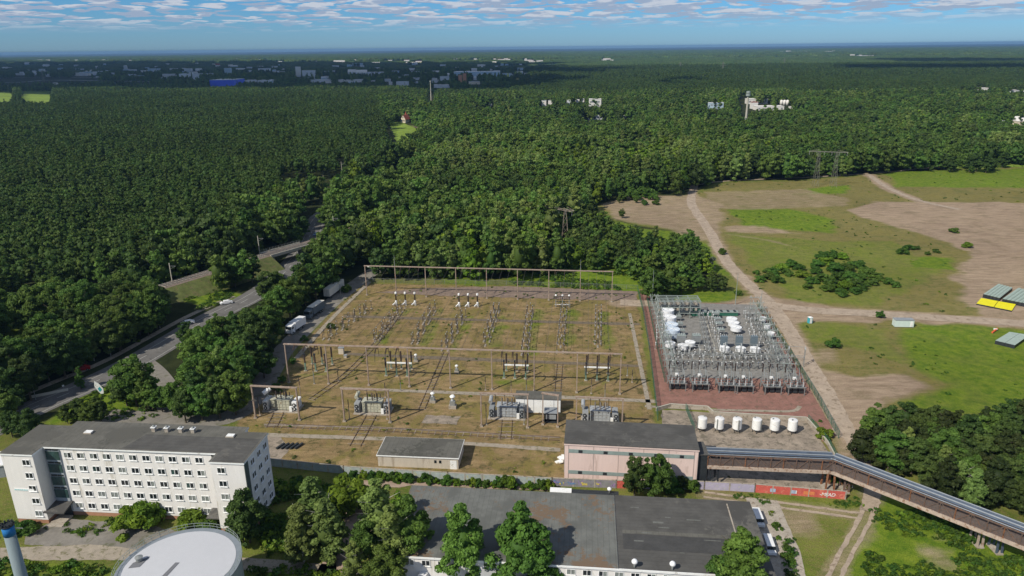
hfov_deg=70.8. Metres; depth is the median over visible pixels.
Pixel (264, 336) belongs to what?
broadleaf tree
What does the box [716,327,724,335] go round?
capacitor box
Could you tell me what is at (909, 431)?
birch tree
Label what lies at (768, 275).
shrub
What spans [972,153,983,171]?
broadleaf tree
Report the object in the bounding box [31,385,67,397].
traffic island
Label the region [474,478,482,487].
shrub
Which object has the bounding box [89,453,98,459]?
window
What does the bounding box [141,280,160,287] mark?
broadleaf tree
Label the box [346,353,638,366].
path
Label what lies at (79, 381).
broadleaf tree
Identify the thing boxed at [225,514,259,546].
broadleaf tree
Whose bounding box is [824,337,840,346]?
shrub
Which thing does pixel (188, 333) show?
broadleaf tree
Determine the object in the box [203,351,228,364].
broadleaf tree
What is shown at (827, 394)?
dirt track
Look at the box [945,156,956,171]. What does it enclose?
broadleaf tree
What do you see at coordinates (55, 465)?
stair window
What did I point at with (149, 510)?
shrub
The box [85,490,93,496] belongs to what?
window
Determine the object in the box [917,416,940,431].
broadleaf tree
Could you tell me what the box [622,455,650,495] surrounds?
broadleaf tree
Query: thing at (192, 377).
broadleaf tree
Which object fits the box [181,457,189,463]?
window
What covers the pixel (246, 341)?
broadleaf tree
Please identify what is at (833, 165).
power pylon
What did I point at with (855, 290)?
shrub
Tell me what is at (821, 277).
shrub
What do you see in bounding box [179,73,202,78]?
building
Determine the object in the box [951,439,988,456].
broadleaf tree
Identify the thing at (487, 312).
conductor set
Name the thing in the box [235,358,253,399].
broadleaf tree
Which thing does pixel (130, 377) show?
broadleaf tree
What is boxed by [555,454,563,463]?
bag stack
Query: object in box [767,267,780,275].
shrub
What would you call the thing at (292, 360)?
shrub
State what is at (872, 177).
dirt track
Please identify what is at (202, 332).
broadleaf tree
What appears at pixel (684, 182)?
broadleaf tree
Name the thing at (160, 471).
window
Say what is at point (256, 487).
window
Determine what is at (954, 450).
broadleaf tree
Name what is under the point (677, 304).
capacitor rack
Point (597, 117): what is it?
building
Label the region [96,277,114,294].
broadleaf tree
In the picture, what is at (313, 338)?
pavement
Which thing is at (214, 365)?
broadleaf tree
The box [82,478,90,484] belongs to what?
window
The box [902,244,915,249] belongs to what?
shrub
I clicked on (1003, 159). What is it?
broadleaf tree
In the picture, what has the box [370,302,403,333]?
busbar
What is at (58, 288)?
broadleaf tree
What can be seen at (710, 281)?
broadleaf tree
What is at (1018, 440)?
broadleaf tree
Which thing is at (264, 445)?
window
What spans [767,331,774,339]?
reactor coil
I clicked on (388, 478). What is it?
shrub
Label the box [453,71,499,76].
building
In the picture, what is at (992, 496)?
broadleaf tree
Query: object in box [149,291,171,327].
broadleaf tree
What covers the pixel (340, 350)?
kiosk
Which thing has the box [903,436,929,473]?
broadleaf tree
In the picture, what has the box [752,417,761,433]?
white tank
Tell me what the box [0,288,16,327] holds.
broadleaf tree
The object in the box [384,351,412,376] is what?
circuit breaker
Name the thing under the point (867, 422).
broadleaf tree
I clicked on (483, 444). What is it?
path
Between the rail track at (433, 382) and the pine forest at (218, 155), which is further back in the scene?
the pine forest at (218, 155)
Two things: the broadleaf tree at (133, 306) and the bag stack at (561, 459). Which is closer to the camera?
the bag stack at (561, 459)
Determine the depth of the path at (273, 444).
171.08 m
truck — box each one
[285,316,305,334]
[304,300,324,318]
[323,279,343,297]
[481,568,496,575]
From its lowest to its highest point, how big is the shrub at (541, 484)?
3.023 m
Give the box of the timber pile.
[276,442,303,449]
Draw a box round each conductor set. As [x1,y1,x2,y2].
[303,268,385,346]
[359,269,414,344]
[379,270,439,346]
[420,270,478,346]
[464,271,509,351]
[503,274,540,349]
[545,272,572,354]
[588,273,609,349]
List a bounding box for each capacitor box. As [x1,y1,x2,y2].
[663,333,671,341]
[677,333,685,342]
[691,333,700,345]
[711,311,719,318]
[713,316,721,322]
[715,321,722,326]
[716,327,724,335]
[720,334,727,345]
[735,334,742,347]
[750,334,757,345]
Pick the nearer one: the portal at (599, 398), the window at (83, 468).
the window at (83, 468)
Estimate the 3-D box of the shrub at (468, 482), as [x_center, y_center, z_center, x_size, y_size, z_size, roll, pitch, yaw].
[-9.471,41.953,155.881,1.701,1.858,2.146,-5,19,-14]
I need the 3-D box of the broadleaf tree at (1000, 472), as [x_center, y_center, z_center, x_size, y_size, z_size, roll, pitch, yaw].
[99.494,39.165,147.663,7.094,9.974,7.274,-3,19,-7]
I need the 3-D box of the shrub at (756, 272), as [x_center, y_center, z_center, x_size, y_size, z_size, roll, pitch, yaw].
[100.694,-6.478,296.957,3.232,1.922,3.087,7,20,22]
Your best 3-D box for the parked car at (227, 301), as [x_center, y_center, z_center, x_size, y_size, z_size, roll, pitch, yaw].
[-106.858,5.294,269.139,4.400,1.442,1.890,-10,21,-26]
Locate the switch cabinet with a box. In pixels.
[690,306,700,315]
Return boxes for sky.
[0,0,1023,54]
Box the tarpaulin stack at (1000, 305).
[976,298,1015,311]
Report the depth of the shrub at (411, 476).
156.51 m
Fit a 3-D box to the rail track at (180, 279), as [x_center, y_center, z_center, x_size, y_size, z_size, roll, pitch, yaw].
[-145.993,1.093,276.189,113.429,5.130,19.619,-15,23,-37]
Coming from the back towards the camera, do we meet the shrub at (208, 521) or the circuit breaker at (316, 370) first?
the circuit breaker at (316, 370)
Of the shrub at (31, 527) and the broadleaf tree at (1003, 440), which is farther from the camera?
the broadleaf tree at (1003, 440)
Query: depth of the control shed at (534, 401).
186.21 m
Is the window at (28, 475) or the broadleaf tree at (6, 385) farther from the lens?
the broadleaf tree at (6, 385)
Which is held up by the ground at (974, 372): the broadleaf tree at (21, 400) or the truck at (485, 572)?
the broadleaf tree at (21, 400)
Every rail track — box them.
[159,253,268,286]
[264,412,283,426]
[309,314,400,400]
[348,414,375,445]
[418,352,448,409]
[497,422,514,438]
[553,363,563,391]
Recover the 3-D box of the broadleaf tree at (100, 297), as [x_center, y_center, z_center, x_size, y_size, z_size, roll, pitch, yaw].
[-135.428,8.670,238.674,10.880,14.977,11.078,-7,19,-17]
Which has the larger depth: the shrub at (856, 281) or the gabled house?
the gabled house
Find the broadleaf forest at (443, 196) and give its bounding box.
[0,66,1023,288]
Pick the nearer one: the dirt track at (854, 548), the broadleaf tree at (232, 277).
the dirt track at (854, 548)
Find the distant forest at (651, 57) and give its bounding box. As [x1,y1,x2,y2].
[0,46,1023,75]
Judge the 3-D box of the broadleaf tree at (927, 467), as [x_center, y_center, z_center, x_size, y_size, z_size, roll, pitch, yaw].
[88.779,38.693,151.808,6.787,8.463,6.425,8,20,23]
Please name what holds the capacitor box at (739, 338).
on the gravel yard at (714, 397)
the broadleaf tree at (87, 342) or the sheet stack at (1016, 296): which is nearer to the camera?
the broadleaf tree at (87, 342)
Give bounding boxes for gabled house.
[401,111,409,122]
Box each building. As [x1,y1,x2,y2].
[0,421,274,530]
[162,74,176,77]
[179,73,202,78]
[209,78,244,86]
[224,68,231,73]
[245,79,276,82]
[295,67,300,74]
[302,70,315,78]
[311,79,330,81]
[338,79,362,81]
[348,69,355,73]
[356,70,367,73]
[396,81,408,85]
[434,84,449,87]
[440,76,448,80]
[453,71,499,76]
[469,81,479,83]
[587,115,601,119]
[589,98,600,106]
[707,102,723,108]
[745,98,767,103]
[750,102,757,108]
[753,105,784,110]
[1013,116,1023,124]
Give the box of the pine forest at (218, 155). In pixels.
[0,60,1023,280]
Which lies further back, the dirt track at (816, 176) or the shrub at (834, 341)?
the dirt track at (816, 176)
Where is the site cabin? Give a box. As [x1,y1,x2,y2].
[892,317,914,326]
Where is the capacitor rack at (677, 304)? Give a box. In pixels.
[655,295,700,318]
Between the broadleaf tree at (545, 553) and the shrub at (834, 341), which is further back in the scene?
the shrub at (834, 341)
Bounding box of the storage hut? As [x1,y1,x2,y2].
[376,436,464,468]
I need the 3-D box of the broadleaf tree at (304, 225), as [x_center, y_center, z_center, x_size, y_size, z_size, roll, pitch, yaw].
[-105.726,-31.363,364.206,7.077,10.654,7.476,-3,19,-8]
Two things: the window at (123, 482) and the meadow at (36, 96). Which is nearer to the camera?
the window at (123, 482)
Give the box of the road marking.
[0,213,321,432]
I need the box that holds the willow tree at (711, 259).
[700,256,715,270]
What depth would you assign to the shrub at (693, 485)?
151.92 m
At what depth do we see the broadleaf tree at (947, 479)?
146.04 m
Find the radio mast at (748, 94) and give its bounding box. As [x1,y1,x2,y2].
[745,91,750,119]
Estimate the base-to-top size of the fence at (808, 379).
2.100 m
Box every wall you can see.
[270,458,846,499]
[656,403,835,454]
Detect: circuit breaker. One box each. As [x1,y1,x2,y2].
[303,346,333,371]
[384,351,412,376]
[502,353,528,378]
[584,355,609,381]
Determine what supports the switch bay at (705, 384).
on the gravel yard at (714, 397)
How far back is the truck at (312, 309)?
255.27 m
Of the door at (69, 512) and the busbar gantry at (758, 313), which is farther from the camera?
the busbar gantry at (758, 313)
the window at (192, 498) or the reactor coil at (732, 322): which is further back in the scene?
the reactor coil at (732, 322)
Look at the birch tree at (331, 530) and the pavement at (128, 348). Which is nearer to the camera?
the birch tree at (331, 530)
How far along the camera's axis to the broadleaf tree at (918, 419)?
166.53 m
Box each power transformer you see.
[262,388,303,413]
[353,391,393,415]
[488,395,526,420]
[581,399,618,421]
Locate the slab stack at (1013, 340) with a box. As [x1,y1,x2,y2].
[995,332,1023,348]
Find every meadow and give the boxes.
[0,91,11,101]
[23,90,50,102]
[390,122,415,141]
[957,163,1023,167]
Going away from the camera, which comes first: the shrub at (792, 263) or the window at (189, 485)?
the window at (189, 485)
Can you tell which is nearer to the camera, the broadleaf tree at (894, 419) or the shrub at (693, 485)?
the shrub at (693, 485)
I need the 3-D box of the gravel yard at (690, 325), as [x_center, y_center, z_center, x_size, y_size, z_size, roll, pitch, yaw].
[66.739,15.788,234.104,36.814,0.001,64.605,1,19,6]
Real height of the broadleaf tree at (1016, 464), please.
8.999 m
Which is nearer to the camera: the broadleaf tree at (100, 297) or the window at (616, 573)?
the window at (616, 573)
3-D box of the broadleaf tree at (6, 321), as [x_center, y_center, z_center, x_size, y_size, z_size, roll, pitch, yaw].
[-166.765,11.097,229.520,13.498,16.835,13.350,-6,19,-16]
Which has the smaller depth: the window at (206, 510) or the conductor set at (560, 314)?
the window at (206, 510)
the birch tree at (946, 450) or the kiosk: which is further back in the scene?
the kiosk
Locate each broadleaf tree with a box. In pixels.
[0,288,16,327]
[0,302,13,338]
[0,341,36,377]
[0,367,29,399]
[0,392,20,415]
[0,410,17,437]
[1,335,40,374]
[5,285,37,328]
[6,380,26,410]
[7,353,46,400]
[8,407,43,435]
[12,284,58,327]
[14,325,49,340]
[23,312,64,333]
[23,336,48,372]
[30,334,52,348]
[33,297,51,313]
[35,283,66,294]
[37,275,65,286]
[41,318,63,334]
[42,330,82,377]
[45,276,64,290]
[45,285,76,311]
[45,327,53,333]
[46,300,63,318]
[47,264,78,285]
[52,330,90,372]
[53,320,87,339]
[56,404,73,423]
[57,279,103,308]
[58,292,75,316]
[61,307,76,320]
[67,397,83,417]
[70,334,91,361]
[72,290,86,314]
[72,301,93,324]
[73,322,94,364]
[73,366,84,388]
[75,282,98,298]
[77,402,96,420]
[83,281,98,294]
[86,294,110,306]
[86,308,105,329]
[86,397,108,421]
[90,321,117,354]
[91,316,120,355]
[96,262,111,278]
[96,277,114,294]
[99,272,135,294]
[99,280,122,298]
[101,299,129,318]
[103,297,125,318]
[103,307,132,332]
[105,311,134,350]
[105,373,132,405]
[106,354,154,405]
[111,282,141,302]
[112,279,132,299]
[119,292,132,304]
[124,298,147,334]
[126,309,140,342]
[131,375,159,408]
[132,281,170,308]
[132,362,152,409]
[133,272,141,281]
[136,276,159,283]
[138,293,170,328]
[138,308,157,335]
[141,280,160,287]
[141,281,171,296]
[147,386,167,411]
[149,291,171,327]
[161,381,187,409]
[171,389,195,422]
[174,357,201,385]
[175,321,190,341]
[175,334,212,359]
[176,352,206,380]
[180,369,205,387]
[182,383,212,420]
[183,326,200,340]
[188,324,218,348]
[191,359,211,383]
[196,358,227,386]
[198,377,229,418]
[203,316,232,340]
[203,335,226,352]
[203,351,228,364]
[212,369,252,414]
[217,313,236,332]
[217,344,258,379]
[222,337,240,351]
[223,323,243,342]
[224,487,268,542]
[225,265,242,286]
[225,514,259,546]
[228,330,252,347]
[229,340,234,348]
[235,307,270,332]
[235,334,265,379]
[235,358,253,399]
[236,318,257,333]
[244,253,261,282]
[249,320,281,352]
[252,340,278,377]
[254,305,284,343]
[255,271,282,296]
[258,300,276,307]
[261,285,294,321]
[265,299,281,333]
[268,273,285,284]
[273,279,305,318]
[284,276,306,298]
[288,276,303,313]
[289,226,303,241]
[294,265,308,304]
[297,267,311,305]
[298,216,309,235]
[303,263,329,299]
[306,238,316,247]
[315,205,331,226]
[323,220,337,235]
[326,473,368,519]
[337,487,354,518]
[349,520,382,560]
[360,544,407,575]
[389,490,400,507]
[395,493,434,566]
[434,502,484,575]
[484,500,549,575]
[523,520,563,575]
[618,190,625,199]
[618,208,624,216]
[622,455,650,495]
[637,186,644,194]
[638,268,665,297]
[640,453,675,496]
[660,277,675,296]
[669,278,680,292]
[675,276,689,293]
[676,475,687,487]
[679,175,689,191]
[690,273,705,291]
[704,555,730,575]
[706,276,717,291]
[712,526,769,575]
[846,428,873,461]
[859,402,889,431]
[869,440,886,466]
[871,404,904,430]
[871,425,886,441]
[872,429,913,471]
[883,446,915,474]
[896,401,918,423]
[897,418,918,437]
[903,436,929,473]
[909,408,931,421]
[910,413,937,430]
[914,454,943,482]
[916,426,929,438]
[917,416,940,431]
[920,456,965,495]
[921,427,939,442]
[923,444,941,461]
[927,404,945,418]
[927,427,969,456]
[936,416,955,428]
[937,410,955,423]
[939,153,947,169]
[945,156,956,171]
[945,447,962,459]
[948,425,973,437]
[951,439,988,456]
[953,409,963,423]
[953,447,984,476]
[954,159,960,169]
[954,414,983,440]
[957,414,992,432]
[963,155,977,168]
[967,433,981,440]
[968,461,998,489]
[971,434,1003,455]
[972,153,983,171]
[973,448,991,465]
[977,406,996,415]
[978,425,995,441]
[978,480,1002,508]
[980,155,994,172]
[983,412,1011,426]
[984,456,1014,501]
[987,417,1023,439]
[989,425,1006,436]
[991,429,1021,458]
[992,158,999,169]
[992,403,1016,416]
[996,479,1019,507]
[997,152,1009,166]
[998,454,1023,480]
[1001,398,1021,413]
[1005,480,1023,512]
[1008,414,1023,430]
[1008,433,1023,452]
[1011,455,1023,479]
[1016,398,1023,411]
[1016,408,1023,422]
[1018,499,1023,514]
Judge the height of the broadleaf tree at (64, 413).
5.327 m
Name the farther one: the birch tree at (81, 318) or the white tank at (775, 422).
the birch tree at (81, 318)
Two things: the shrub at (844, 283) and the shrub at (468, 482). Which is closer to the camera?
the shrub at (468, 482)
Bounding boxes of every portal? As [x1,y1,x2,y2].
[250,385,301,420]
[340,388,391,422]
[479,392,528,428]
[541,392,558,427]
[575,396,623,421]
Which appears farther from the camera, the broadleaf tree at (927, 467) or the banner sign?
the banner sign
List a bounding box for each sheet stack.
[982,284,1011,300]
[1002,288,1023,306]
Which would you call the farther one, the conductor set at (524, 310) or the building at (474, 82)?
the building at (474, 82)
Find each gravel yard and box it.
[639,290,835,441]
[653,302,799,378]
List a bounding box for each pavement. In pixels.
[24,518,176,548]
[25,296,234,395]
[294,282,370,357]
[661,410,839,488]
[746,498,805,575]
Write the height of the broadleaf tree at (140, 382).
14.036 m
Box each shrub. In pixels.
[14,519,36,533]
[21,522,40,536]
[108,504,154,543]
[122,500,166,529]
[176,507,207,529]
[195,518,220,529]
[270,383,282,392]
[277,375,286,381]
[290,358,296,363]
[300,335,308,340]
[326,323,335,328]
[339,284,351,292]
[348,470,358,479]
[358,470,368,478]
[365,470,375,479]
[374,470,386,480]
[385,473,391,481]
[389,471,399,482]
[395,472,402,483]
[401,472,412,481]
[404,473,414,483]
[420,472,431,483]
[433,477,439,483]
[441,474,452,485]
[452,478,459,486]
[464,479,470,484]
[469,477,476,486]
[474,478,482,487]
[482,479,490,487]
[492,476,502,487]
[497,474,510,489]
[504,475,516,487]
[524,480,532,490]
[536,479,545,489]
[543,479,555,490]
[622,186,641,199]
[642,188,657,197]
[648,192,659,199]
[652,200,659,204]
[663,476,683,493]
[684,478,700,491]
[718,248,726,254]
[752,270,759,274]
[754,275,766,281]
[763,271,775,278]
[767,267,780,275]
[770,276,785,282]
[772,263,789,269]
[781,268,793,276]
[784,259,798,266]
[792,264,805,269]
[794,270,811,276]
[802,283,812,288]
[804,276,819,283]
[810,259,824,265]
[810,265,822,272]
[813,273,835,280]
[814,251,829,257]
[815,427,834,440]
[818,257,834,265]
[819,283,834,290]
[822,278,838,287]
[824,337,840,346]
[824,474,847,484]
[825,249,837,257]
[826,262,845,270]
[830,271,845,278]
[835,288,848,296]
[836,271,858,280]
[836,280,853,290]
[837,252,848,258]
[841,262,855,271]
[846,260,866,267]
[848,277,861,286]
[848,287,862,293]
[856,273,868,281]
[858,266,875,276]
[858,283,868,290]
[864,277,878,286]
[870,272,885,280]
[875,311,884,316]
[883,277,894,283]
[890,281,900,287]
[896,248,909,254]
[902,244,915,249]
[948,227,959,232]
[961,242,972,247]
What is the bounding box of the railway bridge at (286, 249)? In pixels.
[260,240,307,258]
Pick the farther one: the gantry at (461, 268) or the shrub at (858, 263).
the shrub at (858, 263)
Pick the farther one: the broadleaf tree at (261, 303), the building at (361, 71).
the building at (361, 71)
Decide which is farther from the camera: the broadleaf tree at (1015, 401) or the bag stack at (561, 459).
the broadleaf tree at (1015, 401)
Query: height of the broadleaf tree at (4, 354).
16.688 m
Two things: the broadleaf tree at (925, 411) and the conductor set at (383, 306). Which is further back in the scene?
the conductor set at (383, 306)
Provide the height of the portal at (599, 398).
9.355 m
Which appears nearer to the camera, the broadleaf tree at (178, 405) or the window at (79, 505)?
the window at (79, 505)
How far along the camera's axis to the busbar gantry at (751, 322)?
232.06 m
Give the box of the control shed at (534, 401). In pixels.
[515,390,561,412]
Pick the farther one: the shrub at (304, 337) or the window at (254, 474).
the shrub at (304, 337)
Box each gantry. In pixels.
[283,343,621,394]
[364,260,612,301]
[649,294,675,370]
[670,343,709,357]
[670,352,789,370]
[698,312,710,356]
[713,347,775,360]
[724,342,805,366]
[744,307,777,352]
[749,296,795,377]
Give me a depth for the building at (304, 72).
2288.98 m
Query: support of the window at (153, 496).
in the office building at (58, 475)
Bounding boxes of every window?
[21,459,30,466]
[25,472,33,479]
[28,485,37,491]
[31,498,40,504]
[35,510,43,516]
[44,449,73,510]
[63,452,72,458]
[66,465,74,471]
[69,477,78,483]
[72,490,80,496]
[75,502,83,508]
[76,452,84,459]
[79,465,87,471]
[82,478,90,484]
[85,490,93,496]
[88,503,96,509]
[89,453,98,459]
[92,466,100,472]
[95,479,103,484]
[97,491,106,497]
[100,503,109,509]
[102,453,110,460]
[105,466,113,472]
[108,479,116,485]
[110,492,118,497]
[113,504,121,510]
[115,454,124,460]
[118,467,126,473]
[121,480,129,486]
[123,492,131,498]
[128,454,136,461]
[131,467,139,473]
[133,480,142,486]
[136,493,144,499]
[141,455,150,461]
[144,468,152,474]
[146,481,155,487]
[149,493,157,499]
[155,456,163,462]
[157,468,165,475]
[159,481,168,487]
[162,494,170,500]
[164,506,173,512]
[168,456,176,462]
[170,469,179,475]
[173,482,181,488]
[175,494,183,500]
[177,507,184,512]
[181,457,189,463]
[183,470,192,476]
[186,482,194,488]
[188,495,196,501]
[194,457,203,463]
[197,470,205,476]
[199,483,207,489]
[201,496,209,502]
[203,508,210,514]
[217,467,225,474]
[219,481,227,487]
[221,494,229,500]
[250,456,255,466]
[252,469,256,479]
[254,482,258,492]
[256,449,261,458]
[258,461,262,471]
[260,474,264,484]
[262,441,267,450]
[262,486,266,496]
[264,453,268,463]
[266,466,270,475]
[268,478,272,488]
[269,490,273,500]
[405,559,414,565]
[421,560,430,566]
[566,569,575,575]
[582,570,591,575]
[598,570,607,575]
[614,571,623,575]
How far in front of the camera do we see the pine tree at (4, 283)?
264.65 m
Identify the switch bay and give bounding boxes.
[666,361,686,390]
[689,361,709,391]
[715,362,735,392]
[733,363,754,393]
[760,364,782,394]
[782,364,805,395]
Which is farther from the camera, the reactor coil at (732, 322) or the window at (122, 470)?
the reactor coil at (732, 322)
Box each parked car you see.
[74,364,90,370]
[181,319,194,324]
[220,299,232,304]
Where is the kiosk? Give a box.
[338,347,344,353]
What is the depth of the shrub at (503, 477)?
154.06 m
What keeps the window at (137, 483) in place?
in the office building at (58, 475)
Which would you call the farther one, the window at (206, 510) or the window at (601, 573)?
the window at (206, 510)
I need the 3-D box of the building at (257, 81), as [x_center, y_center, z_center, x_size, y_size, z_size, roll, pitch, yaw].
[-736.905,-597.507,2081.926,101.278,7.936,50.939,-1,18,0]
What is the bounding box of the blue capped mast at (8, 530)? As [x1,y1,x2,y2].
[0,519,27,575]
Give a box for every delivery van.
[418,572,428,575]
[752,507,764,526]
[762,533,776,554]
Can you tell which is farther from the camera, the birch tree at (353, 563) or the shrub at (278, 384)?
the shrub at (278, 384)
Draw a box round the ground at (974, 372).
[0,44,1023,575]
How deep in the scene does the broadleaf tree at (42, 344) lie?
208.89 m
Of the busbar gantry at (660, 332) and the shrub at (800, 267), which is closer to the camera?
the busbar gantry at (660, 332)
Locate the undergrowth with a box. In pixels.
[0,165,1023,575]
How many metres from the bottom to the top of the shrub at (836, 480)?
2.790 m
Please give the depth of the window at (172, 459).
141.16 m
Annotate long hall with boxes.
[397,485,775,575]
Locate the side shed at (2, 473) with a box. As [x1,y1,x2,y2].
[0,451,5,477]
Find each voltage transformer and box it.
[392,292,397,305]
[403,292,406,305]
[411,292,416,305]
[456,293,460,306]
[465,293,469,306]
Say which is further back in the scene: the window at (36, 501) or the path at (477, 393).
the path at (477, 393)
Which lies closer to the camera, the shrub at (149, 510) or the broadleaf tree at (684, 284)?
the shrub at (149, 510)
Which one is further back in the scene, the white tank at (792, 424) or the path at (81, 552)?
the white tank at (792, 424)
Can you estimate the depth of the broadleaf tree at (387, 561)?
123.43 m
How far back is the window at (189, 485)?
142.79 m
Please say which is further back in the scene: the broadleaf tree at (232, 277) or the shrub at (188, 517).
the broadleaf tree at (232, 277)
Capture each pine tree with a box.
[0,266,11,297]
[2,267,16,292]
[9,266,27,290]
[33,265,47,284]
[47,265,63,281]
[56,259,63,269]
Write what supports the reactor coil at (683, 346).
on the gravel yard at (714, 397)
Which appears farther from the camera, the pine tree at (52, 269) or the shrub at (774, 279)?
the shrub at (774, 279)
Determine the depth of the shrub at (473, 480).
155.19 m
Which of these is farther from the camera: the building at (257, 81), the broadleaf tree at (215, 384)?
the building at (257, 81)
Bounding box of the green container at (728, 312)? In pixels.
[700,310,738,315]
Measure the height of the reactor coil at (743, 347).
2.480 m
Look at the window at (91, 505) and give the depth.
146.46 m
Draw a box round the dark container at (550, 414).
[544,407,556,422]
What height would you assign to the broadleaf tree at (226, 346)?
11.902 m
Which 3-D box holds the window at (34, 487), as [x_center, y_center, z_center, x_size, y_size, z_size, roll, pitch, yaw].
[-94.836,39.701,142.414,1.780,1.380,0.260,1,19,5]
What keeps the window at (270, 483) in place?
in the office building at (58, 475)
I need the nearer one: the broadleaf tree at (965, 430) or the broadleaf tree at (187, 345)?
the broadleaf tree at (965, 430)
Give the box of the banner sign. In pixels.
[94,381,103,393]
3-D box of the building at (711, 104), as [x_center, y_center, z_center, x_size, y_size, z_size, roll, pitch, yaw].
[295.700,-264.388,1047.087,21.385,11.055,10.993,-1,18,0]
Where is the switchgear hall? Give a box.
[564,419,699,479]
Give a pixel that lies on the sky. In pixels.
(27, 27)
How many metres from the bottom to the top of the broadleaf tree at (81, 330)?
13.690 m
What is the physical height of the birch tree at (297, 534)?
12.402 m
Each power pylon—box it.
[538,204,573,237]
[809,149,847,187]
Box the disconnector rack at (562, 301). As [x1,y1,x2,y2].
[555,294,569,306]
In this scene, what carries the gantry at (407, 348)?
on the ground at (974, 372)
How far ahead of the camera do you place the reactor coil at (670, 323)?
234.72 m
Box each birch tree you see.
[75,259,92,282]
[76,315,91,332]
[85,329,100,360]
[211,345,224,362]
[283,502,320,564]
[294,476,335,537]
[304,495,351,566]
[340,540,364,575]
[357,478,395,541]
[369,504,410,562]
[903,426,914,438]
[936,444,951,461]
[953,460,974,497]
[957,468,988,506]
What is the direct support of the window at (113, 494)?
in the office building at (58, 475)
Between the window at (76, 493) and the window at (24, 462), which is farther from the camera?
the window at (76, 493)
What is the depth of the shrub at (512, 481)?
153.81 m
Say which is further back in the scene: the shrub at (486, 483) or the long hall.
the shrub at (486, 483)
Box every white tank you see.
[697,415,706,431]
[714,415,724,432]
[732,416,741,432]
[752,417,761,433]
[770,417,780,433]
[787,418,797,434]
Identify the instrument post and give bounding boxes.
[429,392,435,403]
[449,394,456,408]
[454,365,458,373]
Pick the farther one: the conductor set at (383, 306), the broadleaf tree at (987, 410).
the conductor set at (383, 306)
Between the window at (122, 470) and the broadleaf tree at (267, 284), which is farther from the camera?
the broadleaf tree at (267, 284)
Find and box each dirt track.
[620,299,1023,326]
[687,185,854,437]
[699,166,938,184]
[704,491,858,513]
[704,496,861,519]
[825,490,864,575]
[840,512,874,575]
[842,435,880,512]
[865,174,959,209]
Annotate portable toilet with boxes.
[807,316,812,323]
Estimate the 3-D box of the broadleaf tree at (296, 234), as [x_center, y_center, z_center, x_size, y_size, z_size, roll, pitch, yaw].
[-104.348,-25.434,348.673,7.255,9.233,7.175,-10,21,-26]
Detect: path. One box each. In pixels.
[0,544,336,575]
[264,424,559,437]
[267,433,559,451]
[268,437,288,458]
[319,480,548,572]
[340,387,655,402]
[344,315,639,324]
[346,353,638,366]
[376,286,637,300]
[422,415,460,424]
[628,313,651,408]
[645,405,801,411]
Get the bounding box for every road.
[0,212,324,434]
[12,80,148,82]
[93,269,380,425]
[142,361,195,423]
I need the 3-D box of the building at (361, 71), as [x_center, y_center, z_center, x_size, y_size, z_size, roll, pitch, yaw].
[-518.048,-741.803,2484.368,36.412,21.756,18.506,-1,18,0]
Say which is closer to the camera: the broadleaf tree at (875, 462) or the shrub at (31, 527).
the shrub at (31, 527)
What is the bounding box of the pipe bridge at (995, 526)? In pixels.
[697,441,1023,555]
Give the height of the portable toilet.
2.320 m
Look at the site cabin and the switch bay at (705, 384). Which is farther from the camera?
the site cabin
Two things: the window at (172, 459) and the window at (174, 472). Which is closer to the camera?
the window at (172, 459)
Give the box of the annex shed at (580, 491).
[550,487,618,496]
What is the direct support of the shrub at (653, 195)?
on the ground at (974, 372)
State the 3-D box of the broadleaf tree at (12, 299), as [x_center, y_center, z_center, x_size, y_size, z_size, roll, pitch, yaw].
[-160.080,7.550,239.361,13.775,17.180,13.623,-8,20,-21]
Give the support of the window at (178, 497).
in the office building at (58, 475)
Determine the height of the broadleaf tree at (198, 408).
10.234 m
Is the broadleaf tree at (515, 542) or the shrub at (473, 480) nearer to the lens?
the broadleaf tree at (515, 542)
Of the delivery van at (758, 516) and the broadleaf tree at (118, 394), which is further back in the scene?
the broadleaf tree at (118, 394)
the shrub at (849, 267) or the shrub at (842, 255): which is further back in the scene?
the shrub at (842, 255)
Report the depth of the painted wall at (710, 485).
154.91 m
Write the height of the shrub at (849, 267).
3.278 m
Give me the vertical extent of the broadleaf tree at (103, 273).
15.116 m
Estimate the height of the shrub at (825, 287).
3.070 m
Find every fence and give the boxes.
[377,278,637,289]
[637,289,657,420]
[646,295,664,373]
[685,404,694,428]
[757,300,839,437]
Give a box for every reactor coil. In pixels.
[661,308,673,316]
[663,314,676,323]
[664,321,677,330]
[665,341,674,347]
[666,326,679,338]
[677,343,687,349]
[685,340,694,348]
[719,345,728,354]
[726,316,736,321]
[728,320,738,325]
[730,325,741,333]
[735,345,745,354]
[750,346,759,354]
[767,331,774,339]
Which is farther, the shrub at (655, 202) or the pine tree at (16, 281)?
the shrub at (655, 202)
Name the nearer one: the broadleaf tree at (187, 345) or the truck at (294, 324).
the broadleaf tree at (187, 345)
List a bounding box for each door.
[64,506,73,514]
[450,461,456,468]
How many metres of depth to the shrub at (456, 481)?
155.65 m
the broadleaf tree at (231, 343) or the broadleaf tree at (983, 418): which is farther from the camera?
the broadleaf tree at (231, 343)
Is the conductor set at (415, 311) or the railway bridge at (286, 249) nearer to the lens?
the conductor set at (415, 311)
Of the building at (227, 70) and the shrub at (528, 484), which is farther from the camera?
the building at (227, 70)
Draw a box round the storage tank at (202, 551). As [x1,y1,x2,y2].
[111,523,243,575]
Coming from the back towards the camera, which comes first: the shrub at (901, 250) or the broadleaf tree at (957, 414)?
the shrub at (901, 250)
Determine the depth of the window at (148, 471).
142.55 m
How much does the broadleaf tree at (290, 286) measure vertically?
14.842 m

